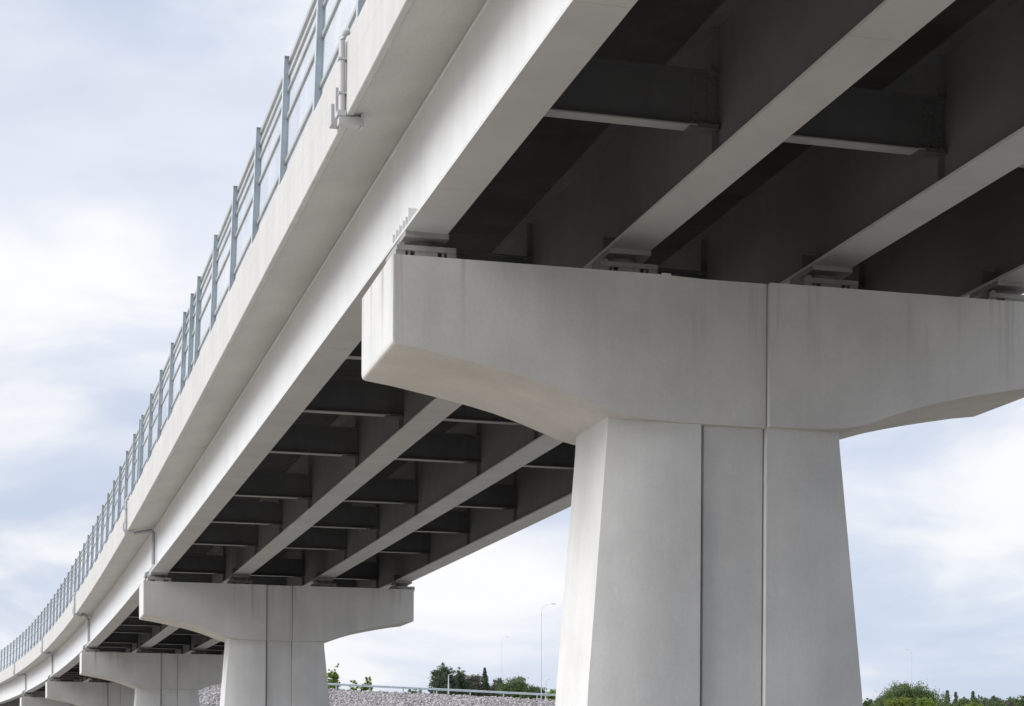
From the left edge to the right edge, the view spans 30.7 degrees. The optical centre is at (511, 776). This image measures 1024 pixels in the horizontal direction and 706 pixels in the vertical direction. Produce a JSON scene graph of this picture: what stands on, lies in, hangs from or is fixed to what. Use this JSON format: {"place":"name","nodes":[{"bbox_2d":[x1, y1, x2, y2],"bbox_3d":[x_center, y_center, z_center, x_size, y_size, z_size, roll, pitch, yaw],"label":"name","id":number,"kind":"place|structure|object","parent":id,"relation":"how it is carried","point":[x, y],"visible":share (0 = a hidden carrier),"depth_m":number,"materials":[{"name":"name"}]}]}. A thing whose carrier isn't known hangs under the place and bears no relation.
{"place":"outdoors","nodes":[
{"label":"outdoors","id":0,"kind":"place"},
{"bbox_2d":[0,0,1023,703],"label":"sky","id":1,"kind":"structure","parent":0,"point":[128,127],"materials":[{"name":"white"}]},
{"bbox_2d":[905,649,911,685],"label":"street lamp","id":2,"kind":"object","parent":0,"point":[911,666],"visible":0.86,"depth_m":259.97,"materials":[{"name":"metal"}]},
{"label":"ground","id":3,"kind":"structure","parent":0,"visible":0},
{"bbox_2d":[20,697,76,705],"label":"bridge pier","id":4,"kind":"structure","parent":3,"relation":"on","point":[34,701],"depth_m":175.78,"materials":[{"name":"concrete"}]},
{"bbox_2d":[23,692,32,696],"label":"bearing","id":5,"kind":"object","parent":4,"relation":"on","point":[27,694],"visible":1,"depth_m":176.24,"materials":[{"name":"metal"}]},
{"bbox_2d":[45,681,134,705],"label":"bridge pier","id":6,"kind":"structure","parent":3,"relation":"on","point":[94,694],"depth_m":146.74,"materials":[{"name":"concrete"}]},
{"bbox_2d":[49,677,60,681],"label":"bearing","id":7,"kind":"object","parent":6,"relation":"on","point":[55,679],"visible":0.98,"depth_m":146.77,"materials":[{"name":"metal"}]},
{"bbox_2d":[89,678,100,681],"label":"bearing","id":8,"kind":"object","parent":6,"relation":"on","point":[94,680],"visible":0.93,"depth_m":147.64,"materials":[{"name":"metal"}]},
{"bbox_2d":[80,652,223,705],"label":"bridge pier","id":9,"kind":"structure","parent":3,"relation":"on","point":[155,679],"depth_m":111.88,"materials":[{"name":"concrete"}]},
{"bbox_2d":[84,646,99,651],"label":"bearing","id":10,"kind":"object","parent":9,"relation":"on","point":[91,649],"visible":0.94,"depth_m":111.56,"materials":[{"name":"metal"}]},
{"bbox_2d":[136,648,151,652],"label":"bearing","id":11,"kind":"object","parent":9,"relation":"on","point":[143,650],"visible":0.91,"depth_m":112.42,"materials":[{"name":"metal"}]},
{"bbox_2d":[191,649,206,653],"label":"bearing","id":12,"kind":"object","parent":9,"relation":"on","point":[198,651],"visible":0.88,"depth_m":113.28,"materials":[{"name":"metal"}]},
{"bbox_2d":[139,581,413,705],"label":"bridge pier","id":13,"kind":"structure","parent":3,"relation":"on","point":[274,638],"depth_m":71.70,"materials":[{"name":"concrete"}]},
{"bbox_2d":[146,572,170,581],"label":"bearing","id":14,"kind":"object","parent":13,"relation":"on","point":[155,576],"visible":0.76,"depth_m":71.26,"materials":[{"name":"metal"}]},
{"bbox_2d":[227,575,252,583],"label":"bearing","id":15,"kind":"object","parent":13,"relation":"on","point":[237,579],"visible":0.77,"depth_m":72.05,"materials":[{"name":"metal"}]},
{"bbox_2d":[310,578,335,586],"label":"bearing","id":16,"kind":"object","parent":13,"relation":"on","point":[320,582],"visible":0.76,"depth_m":72.89,"materials":[{"name":"metal"}]},
{"bbox_2d":[388,581,414,590],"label":"bearing","id":17,"kind":"object","parent":13,"relation":"on","point":[399,584],"visible":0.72,"depth_m":73.70,"materials":[{"name":"metal"}]},
{"bbox_2d":[327,663,340,689],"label":"leafy tree","id":18,"kind":"object","parent":3,"relation":"on","point":[334,676],"visible":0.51,"depth_m":261.56,"materials":[{"name":"green plant"}]},
{"bbox_2d":[350,680,358,690],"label":"leafy tree","id":19,"kind":"object","parent":3,"relation":"on","point":[353,688],"visible":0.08,"depth_m":261.57,"materials":[{"name":"green plant"}]},
{"bbox_2d":[360,676,372,690],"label":"leafy tree","id":20,"kind":"object","parent":3,"relation":"on","point":[367,681],"visible":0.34,"depth_m":263.67,"materials":[{"name":"green plant"}]},
{"bbox_2d":[199,685,552,705],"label":"embankment","id":21,"kind":"structure","parent":3,"relation":"on","point":[359,700],"depth_m":220.65,"materials":[{"name":"stone"}]},
{"bbox_2d":[199,683,555,705],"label":"crushed stone","id":22,"kind":"object","parent":21,"relation":"on","point":[347,695],"visible":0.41,"depth_m":220.73,"materials":[{"name":"grey gravel"}]},
{"bbox_2d":[328,683,555,697],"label":"guard rail","id":23,"kind":"object","parent":21,"relation":"on","point":[442,689],"visible":0.37,"depth_m":222.65,"materials":[{"name":"metal"}]},
{"bbox_2d":[541,603,555,698],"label":"street lamp","id":24,"kind":"object","parent":21,"relation":"on","point":[541,649],"visible":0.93,"depth_m":231.96,"materials":[{"name":"metal"}]},
{"bbox_2d":[428,662,459,694],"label":"leafy tree","id":25,"kind":"object","parent":3,"relation":"on","point":[439,679],"visible":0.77,"depth_m":274.17,"materials":[{"name":"green plant"}]},
{"bbox_2d":[452,667,472,695],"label":"leafy tree","id":26,"kind":"object","parent":3,"relation":"on","point":[462,682],"visible":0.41,"depth_m":277.16,"materials":[{"name":"green plant"}]},
{"bbox_2d":[464,674,485,696],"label":"leafy tree","id":27,"kind":"object","parent":3,"relation":"on","point":[477,680],"visible":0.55,"depth_m":281.25,"materials":[{"name":"green plant"}]},
{"bbox_2d":[481,667,491,696],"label":"conifer tree","id":28,"kind":"object","parent":3,"relation":"on","point":[485,677],"visible":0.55,"depth_m":283.73,"materials":[{"name":"green plant"}]},
{"bbox_2d":[490,677,504,696],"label":"leafy tree","id":29,"kind":"object","parent":3,"relation":"on","point":[493,686],"visible":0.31,"depth_m":285.38,"materials":[{"name":"green plant"}]},
{"bbox_2d":[495,675,528,697],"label":"leafy tree","id":30,"kind":"object","parent":3,"relation":"on","point":[513,685],"visible":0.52,"depth_m":270.81,"materials":[{"name":"green plant"}]},
{"bbox_2d":[517,680,544,698],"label":"leafy tree","id":31,"kind":"object","parent":3,"relation":"on","point":[527,688],"visible":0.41,"depth_m":269.26,"materials":[{"name":"green plant"}]},
{"bbox_2d":[544,689,555,699],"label":"leafy tree","id":32,"kind":"object","parent":3,"relation":"on","point":[551,691],"visible":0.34,"depth_m":267.55,"materials":[{"name":"green plant"}]},
{"bbox_2d":[362,254,1023,705],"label":"bridge pier","id":33,"kind":"structure","parent":3,"relation":"on","point":[704,426],"depth_m":27.56,"materials":[{"name":"concrete"}]},
{"bbox_2d":[386,231,456,262],"bbox_3d":[-1.348,-7.613,27.545,0.900,0.583,0.920,0,0,-14],"label":"bearing","id":34,"kind":"object","parent":33,"relation":"on","point":[420,243],"visible":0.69,"depth_m":27.17,"materials":[{"name":"metal"}]},
{"bbox_2d":[0,0,1023,705],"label":"bridge deck","id":35,"kind":"structure","parent":34,"relation":"on","point":[876,144],"depth_m":29.97,"materials":[{"name":"concrete"}]},
{"bbox_2d":[13,661,25,693],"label":"drain pipe","id":36,"kind":"object","parent":35,"relation":"attached to","point":[19,675],"visible":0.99,"depth_m":177.30,"materials":[{"name":"plastic"}]},
{"bbox_2d":[41,636,52,678],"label":"drain pipe","id":37,"kind":"object","parent":35,"relation":"attached to","point":[50,654],"visible":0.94,"depth_m":144.83,"materials":[{"name":"plastic"}]},
{"bbox_2d":[72,592,89,648],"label":"drain pipe","id":38,"kind":"object","parent":35,"relation":"attached to","point":[88,623],"visible":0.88,"depth_m":112.01,"materials":[{"name":"plastic"}]},
{"bbox_2d":[123,497,154,578],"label":"drain pipe","id":39,"kind":"object","parent":35,"relation":"attached to","point":[146,573],"visible":0.88,"depth_m":72.35,"materials":[{"name":"plastic"}]},
{"bbox_2d":[0,0,365,671],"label":"bridge fence","id":40,"kind":"object","parent":35,"relation":"on","point":[192,315],"visible":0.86,"depth_m":45.03,"materials":[{"name":"metal"}]},
{"bbox_2d":[329,28,363,130],"bbox_3d":[-2.450,-10.202,27.540,0.395,1.456,0.790,0,0,-15],"label":"drain pipe","id":41,"kind":"object","parent":35,"relation":"attached to","point":[338,117],"visible":1,"depth_m":27.18,"materials":[{"name":"plastic"}]},
{"bbox_2d":[592,248,657,273],"bbox_3d":[1.655,-7.583,28.314,0.900,0.583,0.920,0,0,-14],"label":"bearing","id":42,"kind":"object","parent":33,"relation":"on","point":[617,259],"visible":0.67,"depth_m":27.93,"materials":[{"name":"metal"}]},
{"bbox_2d":[790,265,857,288],"bbox_3d":[4.823,-7.552,29.124,0.900,0.583,0.920,0,0,-14],"label":"bearing","id":43,"kind":"object","parent":33,"relation":"on","point":[822,276],"visible":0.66,"depth_m":28.76,"materials":[{"name":"metal"}]},
{"bbox_2d":[969,280,1023,301],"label":"bearing","id":44,"kind":"object","parent":33,"relation":"on","point":[1005,290],"visible":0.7,"depth_m":29.51,"materials":[{"name":"metal"}]},
{"bbox_2d":[863,698,874,705],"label":"leafy tree","id":45,"kind":"object","parent":3,"relation":"on","point":[867,702],"visible":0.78,"depth_m":164.80,"materials":[{"name":"green plant"}]},
{"bbox_2d":[884,695,919,705],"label":"leafy tree","id":46,"kind":"object","parent":3,"relation":"on","point":[896,701],"visible":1,"depth_m":129.56,"materials":[{"name":"green plant"}]},
{"bbox_2d":[870,680,948,705],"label":"leafy tree","id":47,"kind":"object","parent":3,"relation":"on","point":[914,693],"visible":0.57,"depth_m":148.70,"materials":[{"name":"green plant"}]},
{"bbox_2d":[915,697,937,705],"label":"leafy tree","id":48,"kind":"object","parent":3,"relation":"on","point":[922,701],"visible":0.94,"depth_m":131.72,"materials":[{"name":"green plant"}]},
{"bbox_2d":[944,690,950,704],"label":"conifer tree","id":49,"kind":"object","parent":3,"relation":"on","point":[948,692],"visible":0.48,"depth_m":209.89,"materials":[{"name":"green plant"}]},
{"bbox_2d":[943,700,956,705],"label":"leafy tree","id":50,"kind":"object","parent":3,"relation":"on","point":[945,702],"visible":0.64,"depth_m":194.39,"materials":[{"name":"green plant"}]},
{"bbox_2d":[952,692,958,703],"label":"conifer tree","id":51,"kind":"object","parent":3,"relation":"on","point":[955,699],"visible":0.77,"depth_m":214.86,"materials":[{"name":"green plant"}]},
{"bbox_2d":[953,696,977,705],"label":"leafy tree","id":52,"kind":"object","parent":3,"relation":"on","point":[962,701],"visible":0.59,"depth_m":189.67,"materials":[{"name":"green plant"}]},
{"bbox_2d":[962,702,983,705],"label":"leafy tree","id":53,"kind":"object","parent":3,"relation":"on","point":[972,704],"visible":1,"depth_m":139.93,"materials":[{"name":"green plant"}]},
{"bbox_2d":[971,691,976,702],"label":"conifer tree","id":54,"kind":"object","parent":3,"relation":"on","point":[972,694],"visible":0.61,"depth_m":219.86,"materials":[{"name":"green plant"}]},
{"bbox_2d":[975,694,987,703],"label":"leafy tree","id":55,"kind":"object","parent":3,"relation":"on","point":[978,699],"visible":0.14,"depth_m":239.07,"materials":[{"name":"green plant"}]},
{"bbox_2d":[978,697,992,705],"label":"leafy tree","id":56,"kind":"object","parent":3,"relation":"on","point":[983,701],"visible":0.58,"depth_m":214.62,"materials":[{"name":"green plant"}]},
{"bbox_2d":[984,700,1008,705],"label":"leafy tree","id":57,"kind":"object","parent":3,"relation":"on","point":[994,703],"visible":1,"depth_m":174.48,"materials":[{"name":"green plant"}]},
{"bbox_2d":[991,695,1004,702],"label":"leafy tree","id":58,"kind":"object","parent":3,"relation":"on","point":[997,698],"visible":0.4,"depth_m":217.86,"materials":[{"name":"green plant"}]},
{"bbox_2d":[1001,699,1014,705],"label":"leafy tree","id":59,"kind":"object","parent":3,"relation":"on","point":[1007,702],"visible":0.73,"depth_m":189.49,"materials":[{"name":"green plant"}]},
{"bbox_2d":[999,695,1022,705],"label":"leafy tree","id":60,"kind":"object","parent":3,"relation":"on","point":[1011,698],"visible":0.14,"depth_m":224.55,"materials":[{"name":"green plant"}]},
{"bbox_2d":[1013,695,1023,705],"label":"leafy tree","id":61,"kind":"object","parent":3,"relation":"on","point":[1020,702],"visible":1,"depth_m":169.81,"materials":[{"name":"green plant"}]}
]}

